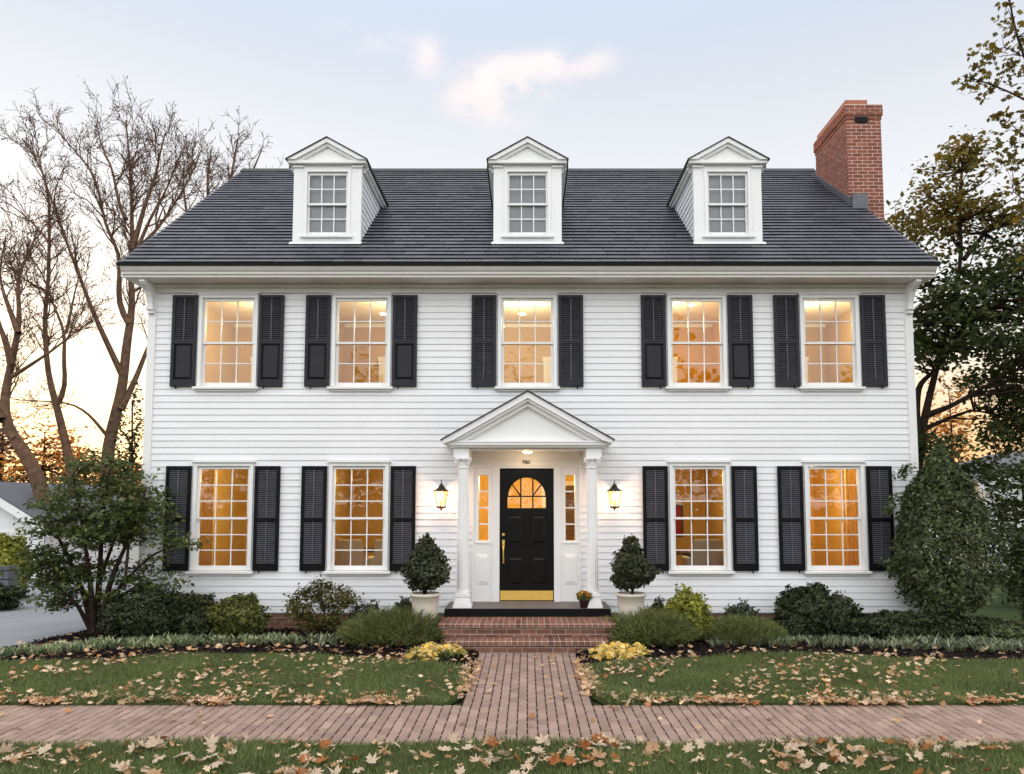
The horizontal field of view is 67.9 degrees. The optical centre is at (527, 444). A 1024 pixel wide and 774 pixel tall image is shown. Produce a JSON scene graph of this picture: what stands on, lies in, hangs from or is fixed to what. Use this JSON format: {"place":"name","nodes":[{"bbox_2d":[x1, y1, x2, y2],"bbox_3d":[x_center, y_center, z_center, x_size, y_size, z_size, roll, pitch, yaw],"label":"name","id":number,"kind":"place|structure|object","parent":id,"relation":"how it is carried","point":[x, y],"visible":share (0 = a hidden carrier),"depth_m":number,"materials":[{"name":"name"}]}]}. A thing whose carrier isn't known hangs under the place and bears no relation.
{"place":"outdoors","nodes":[
{"label":"outdoors","id":0,"kind":"place"},
{"bbox_2d":[0,569,137,647],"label":"driveway","id":1,"kind":"structure","parent":0,"point":[25,622],"depth_m":13.42,"materials":[{"name":"concrete"}]},
{"bbox_2d":[0,565,18,585],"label":"stone wall","id":2,"kind":"structure","parent":1,"relation":"on","point":[6,576],"depth_m":15.94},
{"bbox_2d":[0,582,33,609],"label":"dark bush","id":3,"kind":"object","parent":1,"relation":"on","point":[7,602],"visible":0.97,"depth_m":14.82,"materials":[{"name":"green plant"}]},
{"bbox_2d":[0,529,35,598],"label":"yellow bush","id":4,"kind":"object","parent":1,"relation":"on","point":[7,542],"visible":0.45,"depth_m":16.40,"materials":[{"name":"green plant"}]},
{"bbox_2d":[0,631,337,658],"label":"border grass","id":5,"kind":"structure","parent":0,"point":[150,641],"depth_m":10.86,"materials":[{"name":"green plant"}]},
{"bbox_2d":[0,654,469,705],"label":"lawn","id":6,"kind":"structure","parent":0,"point":[448,702],"depth_m":8.21,"materials":[{"name":"plant"}]},
{"bbox_2d":[335,539,373,564],"bbox_3d":[-3.100,2.163,13.482,0.678,0.980,0.591,0,-5,0],"label":"armchair","id":7,"kind":"object","parent":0,"point":[343,558],"visible":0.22,"depth_m":13.23,"materials":[{"name":"beige fabric"}]},
{"bbox_2d":[369,539,382,564],"bbox_3d":[-2.420,2.159,13.432,0.678,0.980,0.591,0,-5,0],"label":"armchair","id":8,"kind":"object","parent":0,"point":[376,559],"visible":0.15,"depth_m":13.18,"materials":[{"name":"beige fabric"}]},
{"bbox_2d":[0,705,1023,744],"bbox_3d":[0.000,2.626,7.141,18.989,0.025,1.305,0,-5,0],"label":"sidewalk","id":9,"kind":"structure","parent":0,"point":[46,723],"depth_m":7.18,"materials":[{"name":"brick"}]},
{"bbox_2d":[0,745,1023,773],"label":"lawn","id":10,"kind":"structure","parent":0,"point":[506,762],"depth_m":6.05,"materials":[{"name":"plant"}]},
{"bbox_2d":[0,742,14,753],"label":"fallen leaf","id":11,"kind":"object","parent":10,"relation":"on","point":[4,748],"visible":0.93,"depth_m":6.14,"materials":[{"name":"plant"}]},
{"bbox_2d":[37,743,51,754],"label":"fallen leaf","id":12,"kind":"object","parent":10,"relation":"on","point":[40,750],"visible":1,"depth_m":6.16,"materials":[{"name":"plant"}]},
{"bbox_2d":[74,739,93,747],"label":"fallen leaf","id":13,"kind":"object","parent":10,"relation":"on","point":[83,742],"visible":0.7,"depth_m":6.35,"materials":[{"name":"plant"}]},
{"bbox_2d":[121,762,131,773],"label":"fallen leaf","id":14,"kind":"object","parent":10,"relation":"on","point":[127,771],"visible":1,"depth_m":5.68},
{"bbox_2d":[112,760,129,770],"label":"fallen leaf","id":15,"kind":"object","parent":14,"relation":"on","point":[120,768],"visible":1,"depth_m":5.69,"materials":[{"name":"plant"}]},
{"bbox_2d":[146,738,157,748],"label":"fallen leaf","id":16,"kind":"object","parent":10,"relation":"on","point":[153,743],"visible":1,"depth_m":6.25,"materials":[{"name":"plant"}]},
{"bbox_2d":[144,767,163,773],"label":"fallen leaf","id":17,"kind":"object","parent":10,"relation":"on","point":[154,771],"visible":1,"depth_m":5.66,"materials":[{"name":"plant"}]},
{"bbox_2d":[148,735,164,749],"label":"fallen leaf","id":18,"kind":"object","parent":10,"relation":"on","point":[159,741],"visible":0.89,"depth_m":6.32,"materials":[{"name":"plant"}]},
{"bbox_2d":[203,733,218,746],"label":"fallen leaf","id":19,"kind":"object","parent":10,"relation":"on","point":[211,739],"visible":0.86,"depth_m":6.31,"materials":[{"name":"plant"}]},
{"bbox_2d":[297,753,315,762],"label":"fallen leaf","id":20,"kind":"object","parent":10,"relation":"on","point":[302,757],"visible":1,"depth_m":5.90,"materials":[{"name":"plant"}]},
{"bbox_2d":[319,738,332,749],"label":"fallen leaf","id":21,"kind":"object","parent":10,"relation":"on","point":[324,743],"visible":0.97,"depth_m":6.33,"materials":[{"name":"plant"}]},
{"bbox_2d":[366,752,380,762],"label":"fallen leaf","id":22,"kind":"object","parent":10,"relation":"on","point":[370,758],"visible":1,"depth_m":5.87,"materials":[{"name":"plant"}]},
{"bbox_2d":[448,733,461,743],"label":"fallen leaf","id":23,"kind":"object","parent":10,"relation":"on","point":[452,738],"visible":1,"depth_m":6.45,"materials":[{"name":"plant"}]},
{"bbox_2d":[483,754,498,764],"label":"fallen leaf","id":24,"kind":"object","parent":10,"relation":"on","point":[488,759],"visible":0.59,"depth_m":5.95,"materials":[{"name":"plant"}]},
{"bbox_2d":[487,736,499,746],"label":"fallen leaf","id":25,"kind":"object","parent":10,"relation":"on","point":[492,742],"visible":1,"depth_m":6.34,"materials":[{"name":"plant"}]},
{"bbox_2d":[0,649,1023,773],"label":"grass","id":26,"kind":"structure","parent":10,"relation":"on","point":[245,757],"depth_m":8.03,"materials":[{"name":"plant"}]},
{"label":"fallen leaf","id":27,"kind":"object","parent":26,"relation":"on","visible":0},
{"bbox_2d":[581,752,595,759],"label":"fallen leaf","id":28,"kind":"object","parent":27,"relation":"on","point":[587,756],"visible":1,"depth_m":5.93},
{"bbox_2d":[591,748,606,757],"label":"fallen leaf","id":29,"kind":"object","parent":28,"relation":"on","point":[599,754],"visible":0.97,"depth_m":5.99,"materials":[{"name":"plant"}]},
{"bbox_2d":[531,746,545,752],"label":"fallen leaf","id":30,"kind":"object","parent":10,"relation":"on","point":[536,748],"visible":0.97,"depth_m":6.16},
{"bbox_2d":[534,734,548,745],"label":"fallen leaf","id":31,"kind":"object","parent":10,"relation":"on","point":[540,740],"visible":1,"depth_m":6.33,"materials":[{"name":"plant"}]},
{"bbox_2d":[546,752,561,766],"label":"fallen leaf","id":32,"kind":"object","parent":10,"relation":"on","point":[553,760],"visible":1,"depth_m":5.85,"materials":[{"name":"plant"}]},
{"bbox_2d":[561,756,577,765],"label":"fallen leaf","id":33,"kind":"object","parent":10,"relation":"on","point":[568,760],"visible":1,"depth_m":5.88,"materials":[{"name":"plant"}]},
{"bbox_2d":[577,738,590,750],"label":"fallen leaf","id":34,"kind":"object","parent":10,"relation":"on","point":[585,744],"visible":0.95,"depth_m":6.20,"materials":[{"name":"plant"}]},
{"bbox_2d":[591,733,604,742],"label":"fallen leaf","id":35,"kind":"object","parent":10,"relation":"on","point":[596,735],"visible":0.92,"depth_m":6.45,"materials":[{"name":"plant"}]},
{"bbox_2d":[646,737,659,750],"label":"fallen leaf","id":36,"kind":"object","parent":10,"relation":"on","point":[652,744],"visible":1,"depth_m":6.20,"materials":[{"name":"plant"}]},
{"bbox_2d":[682,742,695,752],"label":"fallen leaf","id":37,"kind":"object","parent":10,"relation":"on","point":[688,747],"visible":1,"depth_m":6.20,"materials":[{"name":"plant"}]},
{"bbox_2d":[694,738,706,748],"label":"fallen leaf","id":38,"kind":"object","parent":10,"relation":"on","point":[700,743],"visible":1,"depth_m":6.30,"materials":[{"name":"plant"}]},
{"bbox_2d":[799,759,812,768],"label":"fallen leaf","id":39,"kind":"object","parent":10,"relation":"on","point":[807,764],"visible":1,"depth_m":5.80,"materials":[{"name":"plant"}]},
{"bbox_2d":[829,748,843,763],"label":"fallen leaf","id":40,"kind":"object","parent":10,"relation":"on","point":[832,753],"visible":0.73,"depth_m":6.05,"materials":[{"name":"plant"}]},
{"bbox_2d":[853,755,866,767],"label":"fallen leaf","id":41,"kind":"object","parent":10,"relation":"on","point":[859,760],"visible":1,"depth_m":5.85,"materials":[{"name":"plant"}]},
{"bbox_2d":[913,748,922,759],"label":"fallen leaf","id":42,"kind":"object","parent":10,"relation":"on","point":[918,754],"visible":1,"depth_m":5.96,"materials":[{"name":"plant"}]},
{"bbox_2d":[950,739,968,749],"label":"fallen leaf","id":43,"kind":"object","parent":10,"relation":"on","point":[960,743],"visible":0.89,"depth_m":6.30,"materials":[{"name":"plant"}]},
{"bbox_2d":[0,0,1023,483],"label":"sky","id":44,"kind":"structure","parent":0,"point":[396,83],"materials":[{"name":"white"}]},
{"bbox_2d":[461,653,593,705],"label":"path","id":45,"kind":"structure","parent":0,"point":[523,688],"depth_m":8.83,"materials":[{"name":"brick"}]},
{"bbox_2d":[0,628,1023,773],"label":"fallen leaves","id":46,"kind":"object","parent":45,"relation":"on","point":[219,700],"depth_m":8.04,"materials":[{"name":"plant"}]},
{"bbox_2d":[130,567,1023,705],"bbox_3d":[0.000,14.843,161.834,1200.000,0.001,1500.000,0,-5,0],"label":"ground","id":47,"kind":"structure","parent":0,"point":[996,608],"depth_m":15.23,"materials":[{"name":"green plant"}]},
{"bbox_2d":[0,425,50,482],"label":"autumn tree","id":48,"kind":"object","parent":47,"relation":"on","point":[4,444],"visible":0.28,"depth_m":46.52,"materials":[{"name":"orange plant"}]},
{"bbox_2d":[6,472,46,482],"bbox_3d":[-25.311,3.242,38.305,2.855,3.761,2.794,0,-5,0],"label":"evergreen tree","id":49,"kind":"object","parent":47,"relation":"on","point":[21,479],"visible":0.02,"depth_m":38.59,"materials":[{"name":"green plant"}]},
{"bbox_2d":[0,413,99,483],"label":"autumn tree","id":50,"kind":"object","parent":47,"relation":"on","point":[52,456],"visible":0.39,"depth_m":42.36,"materials":[{"name":"orange plant"}]},
{"bbox_2d":[0,112,114,495],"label":"bare tree","id":51,"kind":"object","parent":47,"relation":"on","point":[56,400],"visible":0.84,"depth_m":24.09,"materials":[{"name":"brown plant"}]},
{"bbox_2d":[0,482,138,578],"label":"garage","id":52,"kind":"structure","parent":47,"relation":"on","point":[14,496],"depth_m":20.72,"materials":[{"name":"white paint"}]},
{"bbox_2d":[41,446,100,484],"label":"autumn tree","id":53,"kind":"object","parent":47,"relation":"on","point":[93,473],"visible":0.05,"depth_m":48.04,"materials":[{"name":"orange plant"}]},
{"bbox_2d":[0,196,147,544],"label":"bare tree","id":54,"kind":"object","parent":47,"relation":"on","point":[30,464],"visible":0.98,"depth_m":21.93,"materials":[{"name":"brown plant"}]},
{"bbox_2d":[0,75,222,501],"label":"bare tree","id":55,"kind":"object","parent":47,"relation":"on","point":[123,392],"visible":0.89,"depth_m":25.52,"materials":[{"name":"brown plant"}]},
{"bbox_2d":[106,376,143,587],"bbox_3d":[-10.030,0.932,19.011,0.973,5.329,0.943,4,-6,-38],"label":"green tree","id":56,"kind":"object","parent":47,"relation":"on","point":[131,448],"visible":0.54,"depth_m":19.00,"materials":[{"name":"green plant"}]},
{"bbox_2d":[147,105,283,228],"bbox_3d":[-12.515,-4.510,30.049,6.041,18.205,2.593,-2,-5,20],"label":"bare tree","id":57,"kind":"object","parent":47,"relation":"on","point":[220,175],"visible":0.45,"depth_m":30.64,"materials":[{"name":"brown plant"}]},
{"bbox_2d":[3,630,477,671],"bbox_3d":[-3.981,2.929,11.148,6.815,0.040,3.210,0,-5,4],"label":"mulch bed","id":58,"kind":"object","parent":47,"relation":"on","point":[370,648],"visible":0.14,"depth_m":10.50,"materials":[{"name":"soil"}]},
{"bbox_2d":[0,446,214,634],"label":"maple tree","id":59,"kind":"object","parent":58,"relation":"on","point":[92,530],"visible":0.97,"depth_m":11.71,"materials":[{"name":"green plant"}]},
{"bbox_2d":[92,584,190,638],"bbox_3d":[-5.802,2.562,11.539,1.463,0.865,1.184,0,-5,0],"label":"yew shrub","id":60,"kind":"object","parent":58,"relation":"on","point":[139,613],"visible":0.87,"depth_m":11.28,"materials":[{"name":"green plant"}]},
{"bbox_2d":[155,590,223,635],"bbox_3d":[-5.150,2.615,11.717,1.345,0.763,1.217,0,-5,0],"label":"yew shrub","id":61,"kind":"object","parent":58,"relation":"on","point":[194,620],"visible":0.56,"depth_m":11.38,"materials":[{"name":"green plant"}]},
{"bbox_2d":[204,591,272,637],"bbox_3d":[-4.385,2.627,11.541,1.038,0.733,1.000,0,-5,0],"label":"azalea shrub","id":62,"kind":"object","parent":58,"relation":"on","point":[241,613],"visible":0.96,"depth_m":11.27,"materials":[{"name":"green plant"}]},
{"bbox_2d":[281,574,363,633],"bbox_3d":[-3.138,2.473,11.657,1.290,0.932,0.889,0,-5,0],"label":"open shrub","id":63,"kind":"object","parent":58,"relation":"on","point":[322,625],"visible":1,"depth_m":11.58,"materials":[{"name":"green plant"}]},
{"bbox_2d":[348,599,381,619],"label":"boxwood shrub","id":64,"kind":"object","parent":58,"relation":"on","point":[356,610],"visible":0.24,"depth_m":11.65,"materials":[{"name":"green plant"}]},
{"bbox_2d":[332,604,446,648],"bbox_3d":[-1.931,2.615,11.120,1.864,0.610,1.426,0,-5,0],"label":"juniper","id":65,"kind":"object","parent":58,"relation":"on","point":[390,624],"visible":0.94,"depth_m":10.81,"materials":[{"name":"plant"}]},
{"bbox_2d":[394,596,411,637],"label":"boxwood shrub","id":66,"kind":"object","parent":58,"relation":"on","point":[405,602],"visible":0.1,"depth_m":11.56,"materials":[{"name":"green plant"}]},
{"bbox_2d":[398,532,451,642],"bbox_3d":[-1.495,2.121,11.357,0.824,1.613,0.764,0,-5,0],"label":"potted topiary","id":67,"kind":"object","parent":58,"relation":"on","point":[426,564],"visible":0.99,"depth_m":11.20,"materials":[{"name":"plant"}]},
{"bbox_2d":[404,641,467,661],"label":"flower clump","id":68,"kind":"object","parent":58,"relation":"on","point":[430,650],"visible":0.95,"depth_m":10.06,"materials":[{"name":"yellow plant"}]},
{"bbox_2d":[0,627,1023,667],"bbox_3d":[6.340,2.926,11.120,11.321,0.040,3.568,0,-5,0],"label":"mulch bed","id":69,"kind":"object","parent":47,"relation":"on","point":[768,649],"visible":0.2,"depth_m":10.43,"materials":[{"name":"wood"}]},
{"bbox_2d":[587,641,651,661],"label":"flower clump","id":70,"kind":"object","parent":69,"relation":"on","point":[603,651],"visible":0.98,"depth_m":10.04,"materials":[{"name":"yellow plant"}]},
{"bbox_2d":[609,533,661,641],"bbox_3d":[1.604,2.125,11.366,0.782,1.606,0.736,0,-5,0],"label":"potted topiary","id":71,"kind":"object","parent":69,"relation":"on","point":[631,568],"visible":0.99,"depth_m":11.20,"materials":[{"name":"plant"}]},
{"bbox_2d":[600,602,702,647],"bbox_3d":[1.739,2.619,11.122,1.684,0.604,1.409,0,-5,0],"label":"juniper","id":72,"kind":"object","parent":69,"relation":"on","point":[660,625],"visible":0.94,"depth_m":10.78,"materials":[{"name":"plant"}]},
{"bbox_2d":[645,594,664,612],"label":"boxwood shrub","id":73,"kind":"object","parent":69,"relation":"on","point":[659,603],"visible":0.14,"depth_m":11.74,"materials":[{"name":"green plant"}]},
{"bbox_2d":[664,581,714,639],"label":"golden shrub","id":74,"kind":"object","parent":69,"relation":"on","point":[692,606],"visible":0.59,"depth_m":11.32,"materials":[{"name":"yellow plant"}]},
{"bbox_2d":[723,598,760,620],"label":"dwarf shrub","id":75,"kind":"object","parent":69,"relation":"on","point":[743,609],"visible":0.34,"depth_m":11.87,"materials":[{"name":"green plant"}]},
{"bbox_2d":[697,612,791,645],"bbox_3d":[3.179,2.700,11.275,1.426,0.448,1.180,0,-5,0],"label":"juniper","id":76,"kind":"object","parent":69,"relation":"on","point":[741,628],"visible":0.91,"depth_m":11.03,"materials":[{"name":"plant"}]},
{"bbox_2d":[769,582,869,638],"bbox_3d":[4.434,2.547,11.544,1.417,0.899,1.229,-3,-6,35],"label":"holly shrub","id":77,"kind":"object","parent":69,"relation":"on","point":[816,608],"visible":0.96,"depth_m":11.33,"materials":[{"name":"green plant"}]},
{"bbox_2d":[836,608,989,639],"bbox_3d":[5.670,2.723,11.528,2.571,0.516,0.824,0,-5,0],"label":"yew hedge","id":78,"kind":"object","parent":69,"relation":"on","point":[884,623],"visible":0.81,"depth_m":11.29,"materials":[{"name":"green plant"}]},
{"bbox_2d":[877,437,1015,617],"bbox_3d":[6.550,1.433,11.847,1.770,3.104,1.768,-4,-6,40],"label":"cone evergreen","id":79,"kind":"object","parent":69,"relation":"on","point":[940,488],"visible":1,"depth_m":11.52,"materials":[{"name":"green plant"}]},
{"bbox_2d":[971,616,1023,642],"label":"ground shrub","id":80,"kind":"object","parent":69,"relation":"on","point":[1005,628],"visible":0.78,"depth_m":11.23,"materials":[{"name":"green plant"}]},
{"bbox_2d":[438,616,615,652],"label":"brick steps","id":81,"kind":"structure","parent":47,"relation":"on","point":[526,634],"depth_m":10.81,"materials":[{"name":"brick"}]},
{"bbox_2d":[116,100,940,629],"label":"house","id":82,"kind":"structure","parent":47,"relation":"on","point":[716,340],"depth_m":12.59,"materials":[{"name":"white paint"}]},
{"bbox_2d":[199,469,215,564],"bbox_3d":[-5.960,1.494,14.126,0.380,2.316,0.027,0,-5,0],"label":"curtain","id":83,"kind":"object","parent":82,"relation":"attached to","point":[207,508],"visible":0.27,"depth_m":14.14,"materials":[{"name":"orange fabric"}]},
{"bbox_2d":[185,461,255,575],"bbox_3d":[-4.980,1.208,12.464,1.080,1.857,0.240,0,-4,0],"label":"window","id":84,"kind":"structure","parent":82,"relation":"in","point":[197,570],"depth_m":12.44,"materials":[{"name":"white paint"}]},
{"bbox_2d":[192,293,260,391],"bbox_3d":[-4.980,-1.695,12.692,1.080,1.652,0.240,0,-4,0],"label":"window","id":85,"kind":"structure","parent":82,"relation":"in","point":[201,386],"depth_m":12.67,"materials":[{"name":"white paint"}]},
{"bbox_2d":[323,461,390,575],"bbox_3d":[-2.760,1.208,12.464,1.080,1.857,0.240,0,-4,0],"label":"window","id":86,"kind":"structure","parent":82,"relation":"in","point":[333,570],"depth_m":12.44,"materials":[{"name":"white paint"}]},
{"bbox_2d":[327,293,393,391],"bbox_3d":[-2.760,-1.695,12.692,1.080,1.652,0.240,0,-4,0],"label":"window","id":87,"kind":"structure","parent":82,"relation":"in","point":[335,386],"depth_m":12.67,"materials":[{"name":"white paint"}]},
{"bbox_2d":[433,480,448,510],"bbox_3d":[-1.389,0.830,12.298,0.242,0.505,0.310,0,-5,0],"label":"wall lantern","id":88,"kind":"object","parent":82,"relation":"attached to","point":[441,489],"depth_m":12.25,"materials":[{"name":"brown metal"}]},
{"bbox_2d":[499,468,553,600],"bbox_3d":[-0.010,1.468,12.414,0.886,2.158,0.119,0,-4,0],"label":"door","id":89,"kind":"structure","parent":82,"relation":"in","point":[526,534],"depth_m":12.41,"materials":[{"name":"black"}]},
{"bbox_2d":[495,293,559,391],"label":"window","id":90,"kind":"structure","parent":82,"relation":"in","point":[502,297],"depth_m":12.67,"materials":[{"name":"white paint"}]},
{"bbox_2d":[576,590,591,607],"bbox_3d":[0.864,2.350,11.554,0.277,0.264,0.255,0,-5,0],"label":"flower pot","id":91,"kind":"object","parent":82,"relation":"on","point":[584,597],"visible":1,"depth_m":11.48,"materials":[{"name":"red"}]},
{"bbox_2d":[607,480,621,510],"bbox_3d":[1.407,0.830,12.298,0.242,0.505,0.310,0,-5,0],"label":"wall lantern","id":92,"kind":"object","parent":82,"relation":"attached to","point":[613,490],"depth_m":12.25,"materials":[{"name":"brown metal"}]},
{"bbox_2d":[675,504,683,536],"bbox_3d":[3.250,1.658,16.601,0.300,0.700,0.032,0,-5,0],"label":"framed picture","id":93,"kind":"object","parent":82,"relation":"attached to","point":[679,522],"visible":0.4,"depth_m":16.60,"materials":[{"name":"brown wood"}]},
{"bbox_2d":[665,293,731,391],"bbox_3d":[2.820,-1.695,12.692,1.080,1.652,0.240,0,-4,0],"label":"window","id":94,"kind":"structure","parent":82,"relation":"in","point":[723,386],"depth_m":12.67,"materials":[{"name":"white paint"}]},
{"bbox_2d":[667,461,735,575],"bbox_3d":[2.820,1.208,12.464,1.080,1.857,0.240,0,-4,0],"label":"window","id":95,"kind":"structure","parent":82,"relation":"in","point":[676,570],"depth_m":12.44,"materials":[{"name":"white paint"}]},
{"bbox_2d":[681,539,723,564],"bbox_3d":[3.150,2.167,13.529,0.712,0.980,0.625,0,-5,0],"label":"armchair","id":96,"kind":"object","parent":82,"relation":"on","point":[714,558],"visible":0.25,"depth_m":13.26,"materials":[{"name":"grey fabric"}]},
{"bbox_2d":[797,293,865,391],"bbox_3d":[5.030,-1.695,12.692,1.080,1.652,0.240,0,-4,0],"label":"window","id":97,"kind":"structure","parent":82,"relation":"in","point":[856,386],"depth_m":12.67,"materials":[{"name":"white paint"}]},
{"bbox_2d":[802,461,871,575],"bbox_3d":[5.030,1.208,12.464,1.080,1.857,0.240,0,-4,0],"label":"window","id":98,"kind":"structure","parent":82,"relation":"in","point":[812,570],"depth_m":12.44,"materials":[{"name":"white paint"}]},
{"bbox_2d":[842,469,858,564],"bbox_3d":[6.020,1.494,14.126,0.380,2.316,0.027,0,-5,0],"label":"curtain","id":99,"kind":"object","parent":82,"relation":"attached to","point":[850,508],"visible":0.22,"depth_m":14.14,"materials":[{"name":"orange fabric"}]},
{"bbox_2d":[926,368,979,464],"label":"autumn tree","id":100,"kind":"object","parent":47,"relation":"on","point":[951,427],"visible":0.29,"depth_m":42.52,"materials":[{"name":"orange plant"}]},
{"bbox_2d":[884,125,1023,485],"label":"maple tree","id":101,"kind":"object","parent":47,"relation":"on","point":[951,312],"visible":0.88,"depth_m":17.48,"materials":[{"name":"green plant"}]},
{"bbox_2d":[925,451,1023,573],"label":"neighbour house","id":102,"kind":"structure","parent":47,"relation":"on","point":[982,490],"depth_m":22.47,"materials":[{"name":"white paint"}]},
{"bbox_2d":[951,0,1023,307],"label":"maple tree","id":103,"kind":"object","parent":47,"relation":"on","point":[995,85],"visible":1,"depth_m":11.37,"materials":[{"name":"green plant"}]},
{"bbox_2d":[967,440,1023,607],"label":"green tree","id":104,"kind":"object","parent":47,"relation":"on","point":[1005,516],"visible":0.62,"depth_m":15.65,"materials":[{"name":"green plant"}]},
{"bbox_2d":[997,522,1023,620],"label":"green tree","id":105,"kind":"object","parent":47,"relation":"on","point":[1012,583],"visible":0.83,"depth_m":13.24,"materials":[{"name":"green plant"}]},
{"bbox_2d":[676,551,692,556],"bbox_3d":[2.600,2.365,14.258,0.900,0.700,0.500,0,-5,0],"label":"table","id":106,"kind":"object","parent":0,"point":[685,553],"visible":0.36,"depth_m":14.06,"materials":[{"name":"brown wood"}]},
{"bbox_2d":[585,655,1023,705],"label":"lawn","id":107,"kind":"structure","parent":0,"point":[606,702],"depth_m":8.34,"materials":[{"name":"plant"}]},
{"bbox_2d":[709,632,1023,651],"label":"border grass","id":108,"kind":"structure","parent":0,"point":[952,643],"depth_m":10.79,"materials":[{"name":"green plant"}]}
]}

